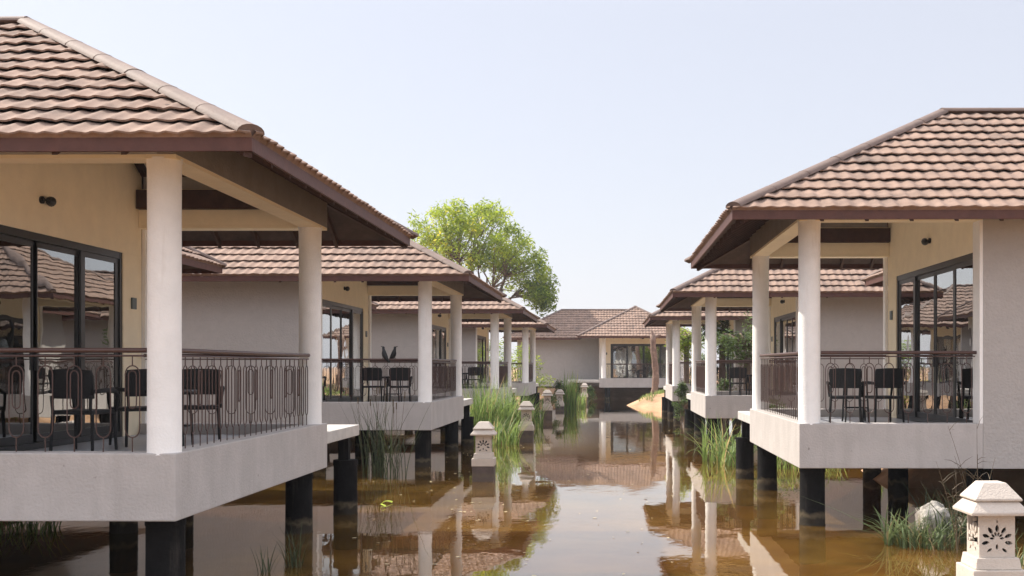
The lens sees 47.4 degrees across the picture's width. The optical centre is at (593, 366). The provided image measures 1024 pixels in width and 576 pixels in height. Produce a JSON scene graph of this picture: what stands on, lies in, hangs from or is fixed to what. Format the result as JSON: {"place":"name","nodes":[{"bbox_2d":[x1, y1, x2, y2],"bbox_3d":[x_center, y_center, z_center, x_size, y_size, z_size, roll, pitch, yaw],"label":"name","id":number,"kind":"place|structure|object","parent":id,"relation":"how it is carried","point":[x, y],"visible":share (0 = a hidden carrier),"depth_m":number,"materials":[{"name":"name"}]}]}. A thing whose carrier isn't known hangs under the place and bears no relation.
{"place":"outdoors","nodes":[
{"label":"outdoors","id":0,"kind":"place"},
{"bbox_2d":[0,399,1023,575],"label":"water","id":1,"kind":"structure","parent":0,"point":[719,520],"depth_m":17.33,"materials":[{"name":"brown liquid"}]},
{"bbox_2d":[0,521,61,534],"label":"sedge clump","id":2,"kind":"object","parent":1,"relation":"on","point":[48,524],"visible":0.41,"depth_m":16.47,"materials":[{"name":"green plant"}]},
{"bbox_2d":[251,543,285,573],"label":"sedge clump","id":3,"kind":"object","parent":1,"relation":"on","point":[268,569],"visible":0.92,"depth_m":13.21,"materials":[{"name":"green plant"}]},
{"bbox_2d":[275,525,311,567],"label":"sedge clump","id":4,"kind":"object","parent":1,"relation":"on","point":[293,560],"visible":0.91,"depth_m":13.63,"materials":[{"name":"green plant"}]},
{"bbox_2d":[341,381,404,477],"bbox_3d":[-4.724,1.383,24.655,1.674,2.134,1.426,0,0,-34],"label":"sedge clump","id":5,"kind":"object","parent":1,"relation":"on","point":[377,457],"visible":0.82,"depth_m":24.66,"materials":[{"name":"green plant"}]},
{"bbox_2d":[360,392,433,479],"bbox_3d":[-3.971,1.493,24.233,1.560,1.914,1.757,0,0,0],"label":"sedge clump","id":6,"kind":"object","parent":1,"relation":"on","point":[392,451],"visible":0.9,"depth_m":24.20,"materials":[{"name":"green plant"}]},
{"bbox_2d":[445,374,507,438],"bbox_3d":[-3.856,1.331,38.060,2.542,2.238,2.612,0,0,-34],"label":"reed clump","id":7,"kind":"object","parent":1,"relation":"on","point":[479,413],"visible":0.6,"depth_m":37.85,"materials":[{"name":"green plant"}]},
{"bbox_2d":[464,372,531,436],"bbox_3d":[-3.195,1.296,38.857,2.592,2.308,2.425,0,0,0],"label":"reed clump","id":8,"kind":"object","parent":1,"relation":"on","point":[505,406],"visible":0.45,"depth_m":38.68,"materials":[{"name":"green plant"}]},
{"bbox_2d":[484,413,531,444],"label":"reed clump","id":9,"kind":"object","parent":1,"relation":"on","point":[499,439],"visible":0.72,"depth_m":35.09,"materials":[{"name":"green plant"}]},
{"bbox_2d":[353,422,679,575],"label":"floating petals","id":10,"kind":"object","parent":1,"relation":"on","point":[503,504],"visible":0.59,"depth_m":18.70,"materials":[{"name":"plant"}]},
{"bbox_2d":[495,383,541,434],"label":"reed clump","id":11,"kind":"object","parent":1,"relation":"on","point":[518,415],"visible":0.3,"depth_m":39.80,"materials":[{"name":"green plant"}]},
{"bbox_2d":[517,391,555,426],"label":"reed clump","id":12,"kind":"object","parent":1,"relation":"on","point":[535,419],"visible":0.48,"depth_m":45.35,"materials":[{"name":"green plant"}]},
{"bbox_2d":[539,395,560,407],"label":"bush","id":13,"kind":"object","parent":1,"relation":"on","point":[554,400],"visible":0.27,"depth_m":56.90,"materials":[{"name":"green plant"}]},
{"bbox_2d":[552,380,566,398],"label":"bush","id":14,"kind":"object","parent":1,"relation":"on","point":[558,383],"visible":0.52,"depth_m":62.70,"materials":[{"name":"green plant"}]},
{"bbox_2d":[557,370,582,409],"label":"reed clump","id":15,"kind":"object","parent":1,"relation":"on","point":[571,393],"visible":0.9,"depth_m":62.78,"materials":[{"name":"green plant"}]},
{"bbox_2d":[577,392,586,407],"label":"reed clump","id":16,"kind":"object","parent":1,"relation":"on","point":[581,405],"visible":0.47,"depth_m":65.69,"materials":[{"name":"green plant"}]},
{"bbox_2d":[579,385,597,400],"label":"bush","id":17,"kind":"object","parent":1,"relation":"on","point":[590,392],"visible":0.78,"depth_m":77.93,"materials":[{"name":"green plant"}]},
{"bbox_2d":[672,381,688,424],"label":"bush","id":18,"kind":"object","parent":1,"relation":"on","point":[682,387],"visible":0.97,"depth_m":46.52,"materials":[{"name":"green plant"}]},
{"bbox_2d":[664,327,704,408],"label":"tree","id":19,"kind":"object","parent":1,"relation":"on","point":[685,344],"visible":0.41,"depth_m":59.80,"materials":[{"name":"green plant"}]},
{"bbox_2d":[689,351,718,383],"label":"bush","id":20,"kind":"object","parent":1,"relation":"on","point":[702,357],"visible":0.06,"depth_m":62.02,"materials":[{"name":"plant"}]},
{"bbox_2d":[677,412,741,460],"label":"sedge clump","id":21,"kind":"object","parent":1,"relation":"on","point":[703,449],"visible":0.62,"depth_m":28.97,"materials":[{"name":"green plant"}]},
{"bbox_2d":[701,320,730,418],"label":"tree","id":22,"kind":"object","parent":1,"relation":"on","point":[719,328],"visible":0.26,"depth_m":51.84,"materials":[{"name":"green plant"}]},
{"bbox_2d":[717,378,737,426],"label":"bush","id":23,"kind":"object","parent":1,"relation":"on","point":[725,389],"visible":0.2,"depth_m":44.72,"materials":[{"name":"green plant"}]},
{"bbox_2d":[704,425,756,465],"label":"sedge clump","id":24,"kind":"object","parent":1,"relation":"on","point":[730,460],"visible":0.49,"depth_m":27.62,"materials":[{"name":"green plant"}]},
{"bbox_2d":[716,311,751,390],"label":"tree","id":25,"kind":"object","parent":1,"relation":"on","point":[740,342],"visible":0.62,"depth_m":46.86,"materials":[{"name":"green plant"}]},
{"bbox_2d":[735,395,784,451],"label":"bush","id":26,"kind":"object","parent":1,"relation":"on","point":[769,408],"visible":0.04,"depth_m":29.91,"materials":[{"name":"green plant"}]},
{"bbox_2d":[755,447,798,469],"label":"sedge clump","id":27,"kind":"object","parent":1,"relation":"on","point":[784,463],"visible":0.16,"depth_m":26.60,"materials":[{"name":"green plant"}]},
{"bbox_2d":[807,498,961,546],"bbox_3d":[4.042,2.062,15.389,1.749,0.615,2.150,0,0,-33],"label":"sedge clump","id":28,"kind":"object","parent":1,"relation":"on","point":[888,538],"visible":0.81,"depth_m":15.28,"materials":[{"name":"green plant"}]},
{"bbox_2d":[878,510,965,550],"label":"sedge clump","id":29,"kind":"object","parent":1,"relation":"on","point":[914,541],"visible":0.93,"depth_m":14.99,"materials":[{"name":"green plant"}]},
{"bbox_2d":[900,501,965,548],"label":"sedge clump","id":30,"kind":"object","parent":1,"relation":"on","point":[939,530],"visible":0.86,"depth_m":15.03,"materials":[{"name":"green plant"}]},
{"bbox_2d":[936,462,975,552],"bbox_3d":[4.576,1.801,14.620,0.492,1.199,0.267,0,0,17],"label":"dry weed","id":31,"kind":"object","parent":1,"relation":"on","point":[956,535],"visible":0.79,"depth_m":14.60,"materials":[{"name":"brown plant"}]},
{"bbox_2d":[948,418,994,518],"bbox_3d":[4.705,1.512,14.307,0.764,1.777,0.361,0,0,-19],"label":"dry weed","id":32,"kind":"object","parent":1,"relation":"on","point":[966,468],"visible":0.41,"depth_m":14.30,"materials":[{"name":"brown plant"}]},
{"bbox_2d":[964,529,1023,569],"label":"sedge clump","id":33,"kind":"object","parent":1,"relation":"on","point":[1022,560],"visible":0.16,"depth_m":12.82,"materials":[{"name":"green plant"}]},
{"bbox_2d":[0,0,1023,366],"label":"sky","id":34,"kind":"structure","parent":0,"point":[616,134],"materials":[{"name":"white"}]},
{"bbox_2d":[639,390,663,401],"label":"bank grass","id":35,"kind":"structure","parent":0,"point":[654,393],"depth_m":68.33,"materials":[{"name":"green plant"}]},
{"bbox_2d":[690,367,691,385],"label":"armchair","id":36,"kind":"object","parent":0,"point":[691,375],"visible":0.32,"depth_m":51.39,"materials":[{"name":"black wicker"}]},
{"bbox_2d":[489,367,1023,541],"bbox_3d":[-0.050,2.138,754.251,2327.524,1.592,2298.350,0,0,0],"label":"ground","id":37,"kind":"structure","parent":0,"point":[929,478],"depth_m":22.47,"materials":[{"name":"beige soil"}]},
{"bbox_2d":[0,16,418,575],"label":"cottage","id":38,"kind":"structure","parent":37,"relation":"on","point":[124,186],"depth_m":13.28,"materials":[{"name":"tile"}]},
{"bbox_2d":[0,234,37,446],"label":"glass door","id":39,"kind":"structure","parent":38,"relation":"in","point":[18,256],"depth_m":13.48,"materials":[{"name":"clear glass"}]},
{"bbox_2d":[37,242,78,441],"bbox_3d":[-6.641,-0.290,14.418,0.065,2.396,1.270,0,0,1],"label":"glass door","id":40,"kind":"structure","parent":38,"relation":"in","point":[57,267],"depth_m":14.41,"materials":[{"name":"clear glass"}]},
{"bbox_2d":[48,369,119,450],"bbox_3d":[-5.893,0.507,13.379,0.641,0.948,0.595,0,0,9],"label":"armchair","id":41,"kind":"object","parent":38,"relation":"on","point":[59,385],"visible":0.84,"depth_m":13.16,"materials":[{"name":"black wicker"}]},
{"bbox_2d":[79,251,118,436],"bbox_3d":[-6.608,-0.290,15.534,0.030,2.396,1.143,0,0,1],"label":"glass door","id":42,"kind":"structure","parent":38,"relation":"in","point":[98,274],"depth_m":15.54,"materials":[{"name":"clear glass"}]},
{"bbox_2d":[106,369,146,446],"bbox_3d":[-5.616,0.507,14.387,0.641,0.948,0.595,0,0,-45],"label":"armchair","id":43,"kind":"object","parent":38,"relation":"on","point":[132,382],"visible":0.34,"depth_m":14.12,"materials":[{"name":"black wicker"}]},
{"bbox_2d":[145,390,196,445],"bbox_3d":[-5.127,0.635,14.107,0.600,0.691,0.600,0,0,-3],"label":"side table","id":44,"kind":"object","parent":38,"relation":"on","point":[185,391],"visible":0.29,"depth_m":13.95,"materials":[{"name":"black wicker"}]},
{"bbox_2d":[182,369,224,439],"bbox_3d":[-5.078,0.507,14.942,0.641,0.948,0.595,0,0,-18],"label":"armchair","id":45,"kind":"object","parent":38,"relation":"on","point":[196,383],"visible":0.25,"depth_m":15.14,"materials":[{"name":"black wicker"}]},
{"bbox_2d":[182,240,506,466],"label":"cottage","id":46,"kind":"structure","parent":37,"relation":"on","point":[247,299],"depth_m":26.82,"materials":[{"name":"paint"}]},
{"bbox_2d":[322,303,331,401],"bbox_3d":[-6.417,-0.290,27.796,0.030,2.396,1.173,0,0,1],"label":"glass door","id":47,"kind":"structure","parent":46,"relation":"in","point":[326,309],"depth_m":27.95,"materials":[{"name":"clear glass"}]},
{"bbox_2d":[332,306,342,401],"bbox_3d":[-6.418,-0.290,28.938,0.065,2.396,1.290,0,0,1],"label":"glass door","id":48,"kind":"structure","parent":46,"relation":"in","point":[336,311],"depth_m":29.07,"materials":[{"name":"clear glass"}]},
{"bbox_2d":[342,308,350,401],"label":"glass door","id":49,"kind":"structure","parent":46,"relation":"in","point":[346,313],"depth_m":30.17,"materials":[{"name":"clear glass"}]},
{"bbox_2d":[351,310,361,399],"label":"glass door","id":50,"kind":"structure","parent":46,"relation":"in","point":[356,316],"depth_m":31.21,"materials":[{"name":"clear glass"}]},
{"bbox_2d":[361,367,388,401],"bbox_3d":[-5.594,0.507,29.689,0.641,0.948,0.595,0,0,8],"label":"armchair","id":51,"kind":"object","parent":46,"relation":"on","point":[369,374],"visible":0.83,"depth_m":29.46,"materials":[{"name":"black wicker"}]},
{"bbox_2d":[381,346,389,362],"bbox_3d":[-4.814,-0.267,26.907,0.249,0.394,0.111,0,0,2],"label":"crow","id":52,"kind":"object","parent":46,"relation":"on","point":[384,355],"visible":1,"depth_m":26.87,"materials":[{"name":"black"}]},
{"bbox_2d":[383,379,401,401],"bbox_3d":[-5.259,0.635,30.422,0.600,0.691,0.600,0,0,0],"label":"side table","id":53,"kind":"object","parent":46,"relation":"on","point":[398,393],"visible":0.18,"depth_m":30.58,"materials":[{"name":"black metal"}]},
{"bbox_2d":[389,346,397,358],"bbox_3d":[-4.652,-0.271,26.946,0.266,0.383,0.112,0,0,32],"label":"crow","id":54,"kind":"object","parent":46,"relation":"on","point":[393,355],"visible":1,"depth_m":26.90,"materials":[{"name":"black"}]},
{"bbox_2d":[387,367,412,401],"bbox_3d":[-4.933,0.507,29.630,0.641,0.948,0.595,0,0,-10],"label":"armchair","id":55,"kind":"object","parent":46,"relation":"on","point":[399,374],"visible":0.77,"depth_m":29.40,"materials":[{"name":"black wicker"}]},
{"bbox_2d":[372,297,540,420],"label":"cottage","id":56,"kind":"structure","parent":37,"relation":"on","point":[394,323],"depth_m":42.76,"materials":[{"name":"paint"}]},
{"bbox_2d":[432,327,432,366],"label":"glass door","id":57,"kind":"structure","parent":56,"relation":"in","point":[432,327],"depth_m":44.30,"materials":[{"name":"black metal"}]},
{"bbox_2d":[433,328,436,366],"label":"glass door","id":58,"kind":"structure","parent":56,"relation":"in","point":[434,329],"depth_m":45.12,"materials":[{"name":"clear glass"}]},
{"bbox_2d":[436,328,440,388],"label":"glass door","id":59,"kind":"structure","parent":56,"relation":"in","point":[438,331],"depth_m":46.17,"materials":[{"name":"clear glass"}]},
{"bbox_2d":[441,329,444,387],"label":"glass door","id":60,"kind":"structure","parent":56,"relation":"in","point":[442,331],"depth_m":47.13,"materials":[{"name":"clear glass"}]},
{"bbox_2d":[462,368,465,388],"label":"armchair","id":61,"kind":"object","parent":56,"relation":"on","point":[463,379],"visible":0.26,"depth_m":45.42,"materials":[{"name":"black wicker"}]},
{"bbox_2d":[466,367,481,388],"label":"armchair","id":62,"kind":"object","parent":56,"relation":"on","point":[473,371],"visible":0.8,"depth_m":45.34,"materials":[{"name":"black wicker"}]},
{"bbox_2d":[406,196,560,316],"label":"tree","id":63,"kind":"object","parent":37,"relation":"on","point":[540,293],"visible":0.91,"depth_m":88.28,"materials":[{"name":"green plant"}]},
{"bbox_2d":[470,421,496,481],"bbox_3d":[-2.240,2.170,23.800,0.508,2.060,0.508,0,0,0],"label":"stone lantern","id":64,"kind":"object","parent":37,"relation":"on","point":[483,462],"visible":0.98,"depth_m":23.60,"materials":[{"name":"beige stone"}]},
{"bbox_2d":[489,338,521,397],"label":"bush","id":65,"kind":"object","parent":37,"relation":"on","point":[501,346],"visible":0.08,"depth_m":70.12,"materials":[{"name":"green plant"}]},
{"bbox_2d":[462,319,556,408],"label":"cottage","id":66,"kind":"structure","parent":37,"relation":"on","point":[475,341],"depth_m":57.95,"materials":[{"name":"paint"}]},
{"bbox_2d":[477,337,477,382],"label":"glass door","id":67,"kind":"structure","parent":66,"relation":"in","point":[477,337],"depth_m":59.18,"materials":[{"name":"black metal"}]},
{"bbox_2d":[478,337,480,377],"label":"glass door","id":68,"kind":"structure","parent":66,"relation":"in","point":[478,337],"depth_m":60.40,"materials":[{"name":"clear glass"}]},
{"bbox_2d":[480,338,482,378],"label":"glass door","id":69,"kind":"structure","parent":66,"relation":"in","point":[481,339],"depth_m":61.35,"materials":[{"name":"clear glass"}]},
{"bbox_2d":[483,338,485,382],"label":"glass door","id":70,"kind":"structure","parent":66,"relation":"in","point":[484,340],"depth_m":62.50,"materials":[{"name":"black metal"}]},
{"bbox_2d":[518,401,534,441],"bbox_3d":[-2.071,2.120,36.000,0.508,2.060,0.508,0,0,0],"label":"stone lantern","id":71,"kind":"object","parent":37,"relation":"on","point":[526,408],"visible":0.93,"depth_m":35.80,"materials":[{"name":"beige stone"}]},
{"bbox_2d":[503,344,554,400],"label":"bush","id":72,"kind":"object","parent":37,"relation":"on","point":[537,381],"visible":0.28,"depth_m":72.92,"materials":[{"name":"green plant"}]},
{"bbox_2d":[542,390,552,419],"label":"stone lantern","id":73,"kind":"object","parent":37,"relation":"on","point":[547,394],"visible":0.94,"depth_m":50.79,"materials":[{"name":"beige stone"}]},
{"bbox_2d":[555,389,563,409],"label":"stone lantern","id":74,"kind":"object","parent":37,"relation":"on","point":[559,393],"visible":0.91,"depth_m":61.61,"materials":[{"name":"beige stone"}]},
{"bbox_2d":[581,383,587,402],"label":"stone lantern","id":75,"kind":"object","parent":37,"relation":"on","point":[584,386],"visible":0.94,"depth_m":74.31,"materials":[{"name":"beige stone"}]},
{"bbox_2d":[502,306,691,399],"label":"cottage","id":76,"kind":"structure","parent":37,"relation":"on","point":[606,349],"depth_m":83.84,"materials":[{"name":"paint"}]},
{"bbox_2d":[612,345,627,377],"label":"glass door","id":77,"kind":"structure","parent":76,"relation":"in","point":[612,345],"depth_m":82.68,"materials":[{"name":"clear glass"}]},
{"bbox_2d":[628,345,643,377],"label":"glass door","id":78,"kind":"structure","parent":76,"relation":"in","point":[628,345],"depth_m":82.72,"materials":[{"name":"black metal"}]},
{"bbox_2d":[643,345,659,377],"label":"glass door","id":79,"kind":"structure","parent":76,"relation":"in","point":[643,345],"depth_m":82.72,"materials":[{"name":"black metal"}]},
{"bbox_2d":[660,345,665,377],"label":"glass door","id":80,"kind":"structure","parent":76,"relation":"in","point":[660,345],"depth_m":82.68,"materials":[{"name":"black metal"}]},
{"bbox_2d":[648,330,660,394],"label":"dead trunk","id":81,"kind":"object","parent":37,"relation":"on","point":[655,367],"visible":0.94,"depth_m":70.34,"materials":[{"name":"brown wood"}]},
{"bbox_2d":[641,309,751,421],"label":"cottage","id":82,"kind":"structure","parent":37,"relation":"on","point":[672,322],"depth_m":48.76,"materials":[{"name":"paint"}]},
{"bbox_2d":[725,343,727,379],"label":"glass door","id":83,"kind":"structure","parent":82,"relation":"in","point":[726,364],"depth_m":52.86,"materials":[{"name":"metal"}]},
{"bbox_2d":[656,269,882,448],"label":"cottage","id":84,"kind":"structure","parent":37,"relation":"on","point":[851,311],"depth_m":32.78,"materials":[{"name":"paint"}]},
{"bbox_2d":[728,367,748,394],"bbox_3d":[4.455,0.507,35.645,0.641,0.948,0.595,0,0,8],"label":"armchair","id":85,"kind":"object","parent":84,"relation":"on","point":[744,374],"visible":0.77,"depth_m":35.41,"materials":[{"name":"black wicker"}]},
{"bbox_2d":[739,376,751,394],"bbox_3d":[4.801,0.635,36.428,0.600,0.691,0.600,0,0,1],"label":"side table","id":86,"kind":"object","parent":84,"relation":"on","point":[740,389],"visible":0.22,"depth_m":36.59,"materials":[{"name":"black metal"}]},
{"bbox_2d":[748,374,751,394],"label":"armchair","id":87,"kind":"object","parent":84,"relation":"on","point":[749,384],"visible":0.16,"depth_m":35.89,"materials":[{"name":"black wicker"}]},
{"bbox_2d":[775,319,780,394],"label":"glass door","id":88,"kind":"structure","parent":84,"relation":"in","point":[777,322],"depth_m":37.26,"materials":[{"name":"clear glass"}]},
{"bbox_2d":[781,318,786,363],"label":"glass door","id":89,"kind":"structure","parent":84,"relation":"in","point":[783,321],"depth_m":36.07,"materials":[{"name":"clear glass"}]},
{"bbox_2d":[786,316,791,363],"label":"glass door","id":90,"kind":"structure","parent":84,"relation":"in","point":[789,319],"depth_m":35.07,"materials":[{"name":"clear glass"}]},
{"bbox_2d":[792,315,795,394],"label":"glass door","id":91,"kind":"structure","parent":84,"relation":"in","point":[794,316],"depth_m":33.90,"materials":[{"name":"clear glass"}]},
{"bbox_2d":[684,107,1023,525],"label":"cottage","id":92,"kind":"structure","parent":37,"relation":"on","point":[924,215],"depth_m":17.34,"materials":[{"name":"tile"}]},
{"bbox_2d":[826,368,863,422],"bbox_3d":[4.267,0.507,19.645,0.641,0.948,0.595,0,0,12],"label":"armchair","id":93,"kind":"object","parent":92,"relation":"on","point":[840,378],"visible":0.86,"depth_m":19.41,"materials":[{"name":"black metal"}]},
{"bbox_2d":[841,384,869,421],"bbox_3d":[4.616,0.635,20.427,0.600,0.691,0.600,0,0,4],"label":"side table","id":94,"kind":"object","parent":92,"relation":"on","point":[867,407],"visible":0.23,"depth_m":20.25,"materials":[{"name":"black metal"}]},
{"bbox_2d":[862,368,904,422],"bbox_3d":[4.934,0.507,19.686,0.641,0.948,0.595,0,0,-12],"label":"armchair","id":95,"kind":"object","parent":92,"relation":"on","point":[883,377],"visible":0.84,"depth_m":19.45,"materials":[{"name":"black metal"}]},
{"bbox_2d":[899,276,916,416],"bbox_3d":[5.746,-0.344,21.218,0.030,2.503,1.143,0,0,1],"label":"glass door","id":96,"kind":"structure","parent":92,"relation":"in","point":[907,287],"depth_m":21.13,"materials":[{"name":"clear glass"}]},
{"bbox_2d":[917,271,935,419],"bbox_3d":[5.748,-0.344,20.102,0.065,2.503,1.270,0,0,1],"label":"glass door","id":97,"kind":"structure","parent":92,"relation":"in","point":[925,283],"depth_m":20.12,"materials":[{"name":"clear glass"}]},
{"bbox_2d":[933,266,952,422],"bbox_3d":[5.731,-0.344,18.912,0.065,2.503,1.290,0,0,1],"label":"glass door","id":98,"kind":"structure","parent":92,"relation":"in","point":[944,277],"depth_m":19.04,"materials":[{"name":"clear glass"}]},
{"bbox_2d":[953,260,972,422],"bbox_3d":[5.698,-0.344,17.771,0.030,2.503,1.173,0,0,1],"label":"glass door","id":99,"kind":"structure","parent":92,"relation":"in","point":[962,272],"depth_m":17.86,"materials":[{"name":"clear glass"}]},
{"bbox_2d":[901,480,962,531],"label":"sedge clump","id":100,"kind":"object","parent":37,"relation":"on","point":[932,499],"visible":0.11,"depth_m":16.40,"materials":[{"name":"plant"}]},
{"bbox_2d":[917,500,954,540],"bbox_3d":[4.632,2.126,15.694,0.473,0.621,0.415,0,0,0],"label":"boulder","id":101,"kind":"object","parent":37,"relation":"on","point":[924,509],"visible":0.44,"depth_m":15.56,"materials":[{"name":"grey stone"}]},
{"bbox_2d":[910,479,974,544],"bbox_3d":[4.787,1.967,15.466,1.121,0.886,1.303,0,0,17],"label":"sedge clump","id":102,"kind":"object","parent":37,"relation":"on","point":[962,539],"visible":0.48,"depth_m":15.38,"materials":[{"name":"green plant"}]},
{"bbox_2d":[952,481,1023,575],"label":"stone lantern","id":103,"kind":"object","parent":37,"relation":"on","point":[991,509],"visible":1,"depth_m":9.99,"materials":[{"name":"beige stone"}]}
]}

